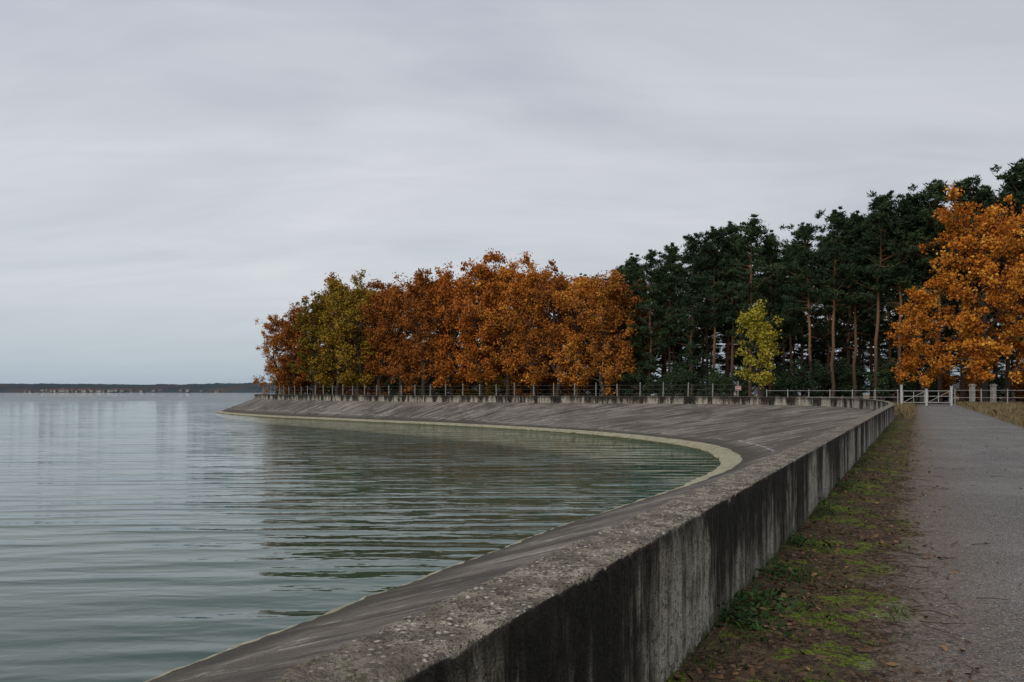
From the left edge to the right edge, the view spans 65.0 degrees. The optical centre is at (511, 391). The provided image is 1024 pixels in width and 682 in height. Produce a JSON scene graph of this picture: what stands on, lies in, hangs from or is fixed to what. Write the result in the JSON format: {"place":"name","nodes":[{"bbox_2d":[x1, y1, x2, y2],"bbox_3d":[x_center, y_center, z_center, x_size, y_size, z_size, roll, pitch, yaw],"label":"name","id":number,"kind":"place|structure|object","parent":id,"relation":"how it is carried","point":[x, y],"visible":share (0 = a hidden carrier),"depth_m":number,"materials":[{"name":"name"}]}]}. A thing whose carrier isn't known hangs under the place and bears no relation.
{"place":"outdoors","nodes":[
{"label":"outdoors","id":0,"kind":"place"},
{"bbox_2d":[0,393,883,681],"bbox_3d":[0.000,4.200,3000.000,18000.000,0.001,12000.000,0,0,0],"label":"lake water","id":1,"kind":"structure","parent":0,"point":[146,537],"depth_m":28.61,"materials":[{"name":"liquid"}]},
{"bbox_2d":[144,399,874,681],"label":"concrete revetment","id":2,"kind":"object","parent":1,"relation":"in","point":[732,438],"visible":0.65,"depth_m":55.24,"materials":[{"name":"grey concrete"}]},
{"bbox_2d":[0,383,1004,392],"bbox_3d":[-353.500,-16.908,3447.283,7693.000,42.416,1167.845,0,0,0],"label":"distant treeline","id":3,"kind":"object","parent":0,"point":[175,388],"visible":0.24,"depth_m":3101.59,"materials":[{"name":"grey plant"}]},
{"bbox_2d":[24,388,223,392],"bbox_3d":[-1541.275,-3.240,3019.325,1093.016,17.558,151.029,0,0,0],"label":"distant village","id":4,"kind":"object","parent":3,"relation":"on","point":[89,390],"visible":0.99,"depth_m":3051.89,"materials":[{"name":"paint"}]},
{"bbox_2d":[0,0,1023,384],"label":"sky","id":5,"kind":"structure","parent":0,"point":[176,175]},
{"bbox_2d":[666,414,924,681],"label":"verge","id":6,"kind":"structure","parent":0,"point":[776,650],"depth_m":6.08,"materials":[{"name":"green plant"}]},
{"bbox_2d":[717,584,808,641],"bbox_3d":[1.586,1.439,5.419,0.792,0.269,1.011,0,0,0],"label":"weed plant","id":7,"kind":"object","parent":6,"relation":"on","point":[745,613],"visible":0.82,"depth_m":5.33,"materials":[{"name":"green plant"}]},
{"bbox_2d":[734,575,827,617],"bbox_3d":[1.875,1.472,5.864,0.599,0.186,1.051,0,0,0],"label":"weed plant","id":8,"kind":"object","parent":6,"relation":"on","point":[775,594],"visible":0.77,"depth_m":5.82,"materials":[{"name":"green plant"}]},
{"bbox_2d":[756,557,810,582],"bbox_3d":[2.186,1.472,6.753,0.554,0.205,0.746,0,0,-22],"label":"weed plant","id":9,"kind":"object","parent":6,"relation":"on","point":[795,571],"visible":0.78,"depth_m":6.66,"materials":[{"name":"green plant"}]},
{"bbox_2d":[664,423,928,681],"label":"grass tufts","id":10,"kind":"object","parent":6,"relation":"on","point":[741,591],"visible":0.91,"depth_m":6.05,"materials":[{"name":"green plant"}]},
{"bbox_2d":[678,454,1007,681],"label":"twigs","id":11,"kind":"object","parent":6,"relation":"on","point":[889,539],"visible":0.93,"depth_m":6.16,"materials":[{"name":"brown wood"}]},
{"bbox_2d":[674,423,1021,681],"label":"fallen leaves","id":12,"kind":"object","parent":6,"relation":"on","point":[890,664],"visible":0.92,"depth_m":6.70,"materials":[{"name":"brown plant"}]},
{"bbox_2d":[599,394,1022,417],"bbox_3d":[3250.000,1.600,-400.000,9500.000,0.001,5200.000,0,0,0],"label":"ground","id":13,"kind":"structure","parent":0,"point":[866,396],"depth_m":184.68,"materials":[{"name":"soil"}]},
{"bbox_2d":[252,313,297,393],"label":"oak tree","id":14,"kind":"object","parent":13,"relation":"on","point":[273,368],"visible":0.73,"depth_m":169.05,"materials":[{"name":"orange plant"}]},
{"bbox_2d":[273,303,308,394],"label":"oak tree","id":15,"kind":"object","parent":13,"relation":"on","point":[288,335],"visible":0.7,"depth_m":166.47,"materials":[{"name":"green plant"}]},
{"bbox_2d":[277,302,332,394],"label":"oak tree","id":16,"kind":"object","parent":13,"relation":"on","point":[296,351],"visible":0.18,"depth_m":166.08,"materials":[{"name":"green plant"}]},
{"bbox_2d":[287,291,340,394],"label":"oak tree","id":17,"kind":"object","parent":13,"relation":"on","point":[305,342],"visible":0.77,"depth_m":159.06,"materials":[{"name":"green plant"}]},
{"bbox_2d":[294,272,364,386],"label":"oak tree","id":18,"kind":"object","parent":13,"relation":"on","point":[326,292],"visible":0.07,"depth_m":164.66,"materials":[{"name":"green plant"}]},
{"bbox_2d":[307,277,375,394],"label":"oak tree","id":19,"kind":"object","parent":13,"relation":"on","point":[336,337],"visible":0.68,"depth_m":155.86,"materials":[{"name":"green plant"}]},
{"bbox_2d":[327,269,383,394],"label":"oak tree","id":20,"kind":"object","parent":13,"relation":"on","point":[345,325],"visible":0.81,"depth_m":151.68,"materials":[{"name":"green plant"}]},
{"bbox_2d":[359,279,409,393],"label":"oak tree","id":21,"kind":"object","parent":13,"relation":"on","point":[379,284],"visible":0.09,"depth_m":158.80,"materials":[{"name":"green plant"}]},
{"bbox_2d":[353,283,429,394],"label":"oak tree","id":22,"kind":"object","parent":13,"relation":"on","point":[380,342],"visible":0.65,"depth_m":150.27,"materials":[{"name":"orange plant"}]},
{"bbox_2d":[360,283,432,394],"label":"oak tree","id":23,"kind":"object","parent":13,"relation":"on","point":[393,302],"visible":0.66,"depth_m":146.55,"materials":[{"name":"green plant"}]},
{"bbox_2d":[386,268,458,394],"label":"oak tree","id":24,"kind":"object","parent":13,"relation":"on","point":[425,310],"visible":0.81,"depth_m":140.71,"materials":[{"name":"orange plant"}]},
{"bbox_2d":[399,267,462,394],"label":"oak tree","id":25,"kind":"object","parent":13,"relation":"on","point":[439,273],"visible":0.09,"depth_m":150.13,"materials":[{"name":"orange plant"}]},
{"bbox_2d":[416,366,447,394],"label":"bush","id":26,"kind":"object","parent":13,"relation":"on","point":[437,391],"visible":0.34,"depth_m":146.16,"materials":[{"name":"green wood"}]},
{"bbox_2d":[424,258,478,394],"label":"oak tree","id":27,"kind":"object","parent":13,"relation":"on","point":[446,340],"visible":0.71,"depth_m":136.56,"materials":[{"name":"orange plant"}]},
{"bbox_2d":[451,271,505,388],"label":"oak tree","id":28,"kind":"object","parent":13,"relation":"on","point":[481,353],"visible":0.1,"depth_m":140.62,"materials":[{"name":"orange plant"}]},
{"bbox_2d":[450,248,517,395],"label":"oak tree","id":29,"kind":"object","parent":13,"relation":"on","point":[480,271],"visible":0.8,"depth_m":131.05,"materials":[{"name":"orange plant"}]},
{"bbox_2d":[479,372,505,395],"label":"bush","id":30,"kind":"object","parent":13,"relation":"on","point":[489,392],"visible":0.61,"depth_m":134.44,"materials":[{"name":"green plant"}]},
{"bbox_2d":[263,381,738,395],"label":"wire fence","id":31,"kind":"object","parent":13,"relation":"on","point":[445,389],"visible":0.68,"depth_m":110.23,"materials":[{"name":"metal"}]},
{"bbox_2d":[462,261,548,395],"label":"oak tree","id":32,"kind":"object","parent":13,"relation":"on","point":[504,273],"visible":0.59,"depth_m":129.40,"materials":[{"name":"orange plant"}]},
{"bbox_2d":[487,250,567,395],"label":"oak tree","id":33,"kind":"object","parent":13,"relation":"on","point":[530,283],"visible":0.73,"depth_m":125.02,"materials":[{"name":"orange plant"}]},
{"bbox_2d":[510,369,545,395],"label":"bush","id":34,"kind":"object","parent":13,"relation":"on","point":[521,393],"visible":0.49,"depth_m":132.03,"materials":[{"name":"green plant"}]},
{"bbox_2d":[509,266,565,395],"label":"oak tree","id":35,"kind":"object","parent":13,"relation":"on","point":[547,303],"visible":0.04,"depth_m":134.32,"materials":[{"name":"orange plant"}]},
{"bbox_2d":[496,259,582,395],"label":"oak tree","id":36,"kind":"object","parent":13,"relation":"on","point":[550,328],"visible":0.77,"depth_m":122.16,"materials":[{"name":"orange plant"}]},
{"bbox_2d":[537,272,591,391],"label":"oak tree","id":37,"kind":"object","parent":13,"relation":"on","point":[549,359],"visible":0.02,"depth_m":132.00,"materials":[{"name":"orange plant"}]},
{"bbox_2d":[254,393,893,681],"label":"parapet wall","id":38,"kind":"structure","parent":13,"relation":"on","point":[638,597],"depth_m":3.92,"materials":[{"name":"concrete"}]},
{"bbox_2d":[549,275,622,395],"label":"oak tree","id":39,"kind":"object","parent":13,"relation":"on","point":[575,342],"visible":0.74,"depth_m":118.69,"materials":[{"name":"orange plant"}]},
{"bbox_2d":[565,269,642,395],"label":"oak tree","id":40,"kind":"object","parent":13,"relation":"on","point":[605,293],"visible":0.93,"depth_m":115.80,"materials":[{"name":"orange plant"}]},
{"bbox_2d":[572,297,639,394],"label":"oak tree","id":41,"kind":"object","parent":13,"relation":"on","point":[580,327],"visible":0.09,"depth_m":124.72,"materials":[{"name":"orange plant"}]},
{"bbox_2d":[594,271,642,395],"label":"oak tree","id":42,"kind":"object","parent":13,"relation":"on","point":[622,302],"visible":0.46,"depth_m":118.07,"materials":[{"name":"orange plant"}]},
{"bbox_2d":[615,253,661,394],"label":"pine tree","id":43,"kind":"object","parent":13,"relation":"on","point":[630,265],"visible":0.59,"depth_m":120.43,"materials":[{"name":"green plant"}]},
{"bbox_2d":[617,365,659,395],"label":"bush","id":44,"kind":"object","parent":13,"relation":"on","point":[629,379],"visible":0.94,"depth_m":115.81,"materials":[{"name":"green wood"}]},
{"bbox_2d":[611,280,668,381],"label":"pine tree","id":45,"kind":"object","parent":13,"relation":"on","point":[646,315],"visible":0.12,"depth_m":129.15,"materials":[{"name":"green plant"}]},
{"bbox_2d":[626,248,677,395],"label":"pine tree","id":46,"kind":"object","parent":13,"relation":"on","point":[652,294],"visible":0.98,"depth_m":117.85,"materials":[{"name":"green plant"}]},
{"bbox_2d":[648,371,674,395],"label":"bush","id":47,"kind":"object","parent":13,"relation":"on","point":[657,387],"visible":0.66,"depth_m":116.78,"materials":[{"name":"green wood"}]},
{"bbox_2d":[641,242,690,379],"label":"pine tree","id":48,"kind":"object","parent":13,"relation":"on","point":[672,252],"visible":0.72,"depth_m":120.10,"materials":[{"name":"green plant"}]},
{"bbox_2d":[650,280,688,392],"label":"pine tree","id":49,"kind":"object","parent":13,"relation":"on","point":[677,349],"visible":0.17,"depth_m":132.67,"materials":[{"name":"green plant"}]},
{"bbox_2d":[651,257,700,387],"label":"pine tree","id":50,"kind":"object","parent":13,"relation":"on","point":[673,347],"visible":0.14,"depth_m":130.52,"materials":[{"name":"green plant"}]},
{"bbox_2d":[656,360,700,395],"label":"bush","id":51,"kind":"object","parent":13,"relation":"on","point":[682,379],"visible":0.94,"depth_m":107.40,"materials":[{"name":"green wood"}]},
{"bbox_2d":[673,365,709,395],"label":"bush","id":52,"kind":"object","parent":13,"relation":"on","point":[701,385],"visible":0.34,"depth_m":119.10,"materials":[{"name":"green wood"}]},
{"bbox_2d":[663,232,723,395],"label":"pine tree","id":53,"kind":"object","parent":13,"relation":"on","point":[693,296],"visible":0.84,"depth_m":117.14,"materials":[{"name":"green plant"}]},
{"bbox_2d":[676,241,729,389],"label":"pine tree","id":54,"kind":"object","parent":13,"relation":"on","point":[709,343],"visible":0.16,"depth_m":133.89,"materials":[{"name":"green plant"}]},
{"bbox_2d":[683,226,744,374],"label":"pine tree","id":55,"kind":"object","parent":13,"relation":"on","point":[712,263],"visible":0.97,"depth_m":114.55,"materials":[{"name":"green plant"}]},
{"bbox_2d":[695,366,735,395],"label":"bush","id":56,"kind":"object","parent":13,"relation":"on","point":[716,373],"visible":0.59,"depth_m":110.21,"materials":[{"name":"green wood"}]},
{"bbox_2d":[703,378,733,395],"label":"bush","id":57,"kind":"object","parent":13,"relation":"on","point":[725,387],"visible":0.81,"depth_m":108.22,"materials":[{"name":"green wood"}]},
{"bbox_2d":[697,221,757,395],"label":"pine tree","id":58,"kind":"object","parent":13,"relation":"on","point":[730,228],"visible":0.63,"depth_m":115.50,"materials":[{"name":"green plant"}]},
{"bbox_2d":[706,246,755,395],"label":"pine tree","id":59,"kind":"object","parent":13,"relation":"on","point":[724,329],"visible":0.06,"depth_m":126.49,"materials":[{"name":"green plant"}]},
{"bbox_2d":[707,235,773,395],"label":"pine tree","id":60,"kind":"object","parent":13,"relation":"on","point":[738,360],"visible":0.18,"depth_m":128.22,"materials":[{"name":"green plant"}]},
{"bbox_2d":[729,364,765,396],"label":"bush","id":61,"kind":"object","parent":13,"relation":"on","point":[744,386],"visible":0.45,"depth_m":114.58,"materials":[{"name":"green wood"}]},
{"bbox_2d":[716,214,787,395],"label":"pine tree","id":62,"kind":"object","parent":13,"relation":"on","point":[751,230],"visible":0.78,"depth_m":112.35,"materials":[{"name":"green plant"}]},
{"bbox_2d":[734,299,782,396],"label":"birch tree","id":63,"kind":"object","parent":13,"relation":"on","point":[750,320],"visible":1,"depth_m":97.85,"materials":[{"name":"yellow plant"}]},
{"bbox_2d":[736,230,801,392],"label":"pine tree","id":64,"kind":"object","parent":13,"relation":"on","point":[770,251],"visible":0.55,"depth_m":115.01,"materials":[{"name":"green plant"}]},
{"bbox_2d":[764,371,793,396],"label":"bush","id":65,"kind":"object","parent":13,"relation":"on","point":[778,385],"visible":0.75,"depth_m":112.83,"materials":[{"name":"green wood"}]},
{"bbox_2d":[766,259,807,363],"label":"pine tree","id":66,"kind":"object","parent":13,"relation":"on","point":[783,342],"visible":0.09,"depth_m":130.78,"materials":[{"name":"green plant"}]},
{"bbox_2d":[771,245,815,396],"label":"pine tree","id":67,"kind":"object","parent":13,"relation":"on","point":[790,328],"visible":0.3,"depth_m":118.44,"materials":[{"name":"green plant"}]},
{"bbox_2d":[779,358,829,396],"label":"bush","id":68,"kind":"object","parent":13,"relation":"on","point":[804,378],"visible":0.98,"depth_m":110.34,"materials":[{"name":"green plant"}]},
{"bbox_2d":[785,277,824,370],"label":"pine tree","id":69,"kind":"object","parent":13,"relation":"on","point":[796,355],"visible":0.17,"depth_m":138.31,"materials":[{"name":"green plant"}]},
{"bbox_2d":[777,240,836,395],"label":"pine tree","id":70,"kind":"object","parent":13,"relation":"on","point":[801,340],"visible":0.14,"depth_m":132.08,"materials":[{"name":"green plant"}]},
{"bbox_2d":[771,222,845,395],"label":"pine tree","id":71,"kind":"object","parent":13,"relation":"on","point":[804,235],"visible":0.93,"depth_m":110.82,"materials":[{"name":"green plant"}]},
{"bbox_2d":[796,231,852,369],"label":"pine tree","id":72,"kind":"object","parent":13,"relation":"on","point":[817,325],"visible":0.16,"depth_m":132.53,"materials":[{"name":"green plant"}]},
{"bbox_2d":[804,233,845,395],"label":"pine tree","id":73,"kind":"object","parent":13,"relation":"on","point":[823,357],"visible":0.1,"depth_m":145.45,"materials":[{"name":"green plant"}]},
{"bbox_2d":[812,356,853,397],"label":"bush","id":74,"kind":"object","parent":13,"relation":"on","point":[826,377],"visible":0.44,"depth_m":112.04,"materials":[{"name":"green plant"}]},
{"bbox_2d":[795,206,877,397],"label":"pine tree","id":75,"kind":"object","parent":13,"relation":"on","point":[840,222],"visible":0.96,"depth_m":109.03,"materials":[{"name":"green plant"}]},
{"bbox_2d":[806,241,873,365],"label":"pine tree","id":76,"kind":"object","parent":13,"relation":"on","point":[844,350],"visible":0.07,"depth_m":145.59,"materials":[{"name":"green plant"}]},
{"bbox_2d":[828,356,870,397],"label":"bush","id":77,"kind":"object","parent":13,"relation":"on","point":[860,378],"visible":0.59,"depth_m":113.86,"materials":[{"name":"green plant"}]},
{"bbox_2d":[811,230,888,366],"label":"pine tree","id":78,"kind":"object","parent":13,"relation":"on","point":[848,318],"visible":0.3,"depth_m":125.44,"materials":[{"name":"green plant"}]},
{"bbox_2d":[827,210,888,397],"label":"pine tree","id":79,"kind":"object","parent":13,"relation":"on","point":[859,219],"visible":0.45,"depth_m":110.80,"materials":[{"name":"green plant"}]},
{"bbox_2d":[845,223,904,398],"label":"pine tree","id":80,"kind":"object","parent":13,"relation":"on","point":[880,332],"visible":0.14,"depth_m":133.86,"materials":[{"name":"green plant"}]},
{"bbox_2d":[852,210,903,399],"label":"pine tree","id":81,"kind":"object","parent":13,"relation":"on","point":[889,300],"visible":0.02,"depth_m":136.58,"materials":[{"name":"green plant"}]},
{"bbox_2d":[846,190,922,399],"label":"pine tree","id":82,"kind":"object","parent":13,"relation":"on","point":[880,204],"visible":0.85,"depth_m":106.66,"materials":[{"name":"green plant"}]},
{"bbox_2d":[852,222,919,388],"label":"pine tree","id":83,"kind":"object","parent":13,"relation":"on","point":[892,329],"visible":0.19,"depth_m":132.01,"materials":[{"name":"green plant"}]},
{"bbox_2d":[867,357,916,402],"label":"bush","id":84,"kind":"object","parent":13,"relation":"on","point":[890,376],"visible":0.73,"depth_m":106.92,"materials":[{"name":"green plant"}]},
{"bbox_2d":[854,193,934,401],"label":"pine tree","id":85,"kind":"object","parent":13,"relation":"on","point":[905,206],"visible":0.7,"depth_m":106.33,"materials":[{"name":"green plant"}]},
{"bbox_2d":[883,362,924,403],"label":"bush","id":86,"kind":"object","parent":13,"relation":"on","point":[911,393],"visible":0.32,"depth_m":106.67,"materials":[{"name":"green plant"}]},
{"bbox_2d":[883,201,952,401],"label":"pine tree","id":87,"kind":"object","parent":13,"relation":"on","point":[945,300],"visible":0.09,"depth_m":127.47,"materials":[{"name":"green plant"}]},
{"bbox_2d":[888,276,961,403],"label":"oak tree","id":88,"kind":"object","parent":13,"relation":"on","point":[922,299],"visible":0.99,"depth_m":98.38,"materials":[{"name":"orange plant"}]},
{"bbox_2d":[890,193,959,401],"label":"pine tree","id":89,"kind":"object","parent":13,"relation":"on","point":[912,225],"visible":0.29,"depth_m":106.28,"materials":[{"name":"green plant"}]},
{"bbox_2d":[892,238,960,400],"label":"pine tree","id":90,"kind":"object","parent":13,"relation":"on","point":[947,333],"visible":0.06,"depth_m":133.80,"materials":[{"name":"green plant"}]},
{"bbox_2d":[900,385,952,405],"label":"metal gate","id":91,"kind":"structure","parent":13,"relation":"on","point":[926,402],"depth_m":89.97,"materials":[{"name":"white metal"}]},
{"bbox_2d":[907,361,946,401],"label":"bush","id":92,"kind":"object","parent":13,"relation":"on","point":[932,394],"visible":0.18,"depth_m":113.55,"materials":[{"name":"green plant"}]},
{"bbox_2d":[893,179,978,403],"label":"pine tree","id":93,"kind":"object","parent":13,"relation":"on","point":[936,194],"visible":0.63,"depth_m":104.08,"materials":[{"name":"green plant"}]},
{"bbox_2d":[931,366,958,401],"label":"bush","id":94,"kind":"object","parent":13,"relation":"on","point":[947,381],"visible":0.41,"depth_m":115.97,"materials":[{"name":"plant"}]},
{"bbox_2d":[884,183,1023,402],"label":"oak tree","id":95,"kind":"object","parent":13,"relation":"on","point":[987,231],"visible":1,"depth_m":93.81,"materials":[{"name":"orange plant"}]},
{"bbox_2d":[893,400,1023,427],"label":"dry grass","id":96,"kind":"structure","parent":13,"relation":"on","point":[1012,411],"depth_m":57.64,"materials":[{"name":"beige plant"}]},
{"bbox_2d":[924,175,992,401],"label":"pine tree","id":97,"kind":"object","parent":13,"relation":"on","point":[968,190],"visible":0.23,"depth_m":104.70,"materials":[{"name":"green plant"}]},
{"bbox_2d":[928,207,993,400],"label":"pine tree","id":98,"kind":"object","parent":13,"relation":"on","point":[948,370],"visible":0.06,"depth_m":133.92,"materials":[{"name":"green plant"}]},
{"bbox_2d":[955,376,980,401],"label":"bush","id":99,"kind":"object","parent":13,"relation":"on","point":[977,383],"visible":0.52,"depth_m":105.85,"materials":[{"name":"plant"}]},
{"bbox_2d":[954,184,1004,396],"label":"pine tree","id":100,"kind":"object","parent":13,"relation":"on","point":[990,191],"visible":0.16,"depth_m":108.02,"materials":[{"name":"green plant"}]},
{"bbox_2d":[971,157,1023,358],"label":"pine tree","id":101,"kind":"object","parent":13,"relation":"on","point":[1008,177],"visible":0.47,"depth_m":98.78,"materials":[{"name":"green plant"}]},
{"bbox_2d":[974,260,1023,401],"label":"pine tree","id":102,"kind":"object","parent":13,"relation":"on","point":[1018,366],"visible":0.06,"depth_m":126.11,"materials":[{"name":"green plant"}]},
{"bbox_2d":[978,180,1023,402],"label":"pine tree","id":103,"kind":"object","parent":13,"relation":"on","point":[992,199],"visible":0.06,"depth_m":102.79,"materials":[{"name":"green plant"}]},
{"bbox_2d":[988,373,1013,401],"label":"bush","id":104,"kind":"object","parent":13,"relation":"on","point":[998,382],"visible":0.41,"depth_m":116.28,"materials":[{"name":"plant"}]},
{"bbox_2d":[981,246,1023,381],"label":"oak tree","id":105,"kind":"object","parent":13,"relation":"on","point":[1017,343],"visible":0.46,"depth_m":97.27,"materials":[{"name":"orange plant"}]},
{"bbox_2d":[845,398,1023,681],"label":"gravel path","id":106,"kind":"structure","parent":0,"point":[952,432],"depth_m":7.58,"materials":[{"name":"grey gravel"}]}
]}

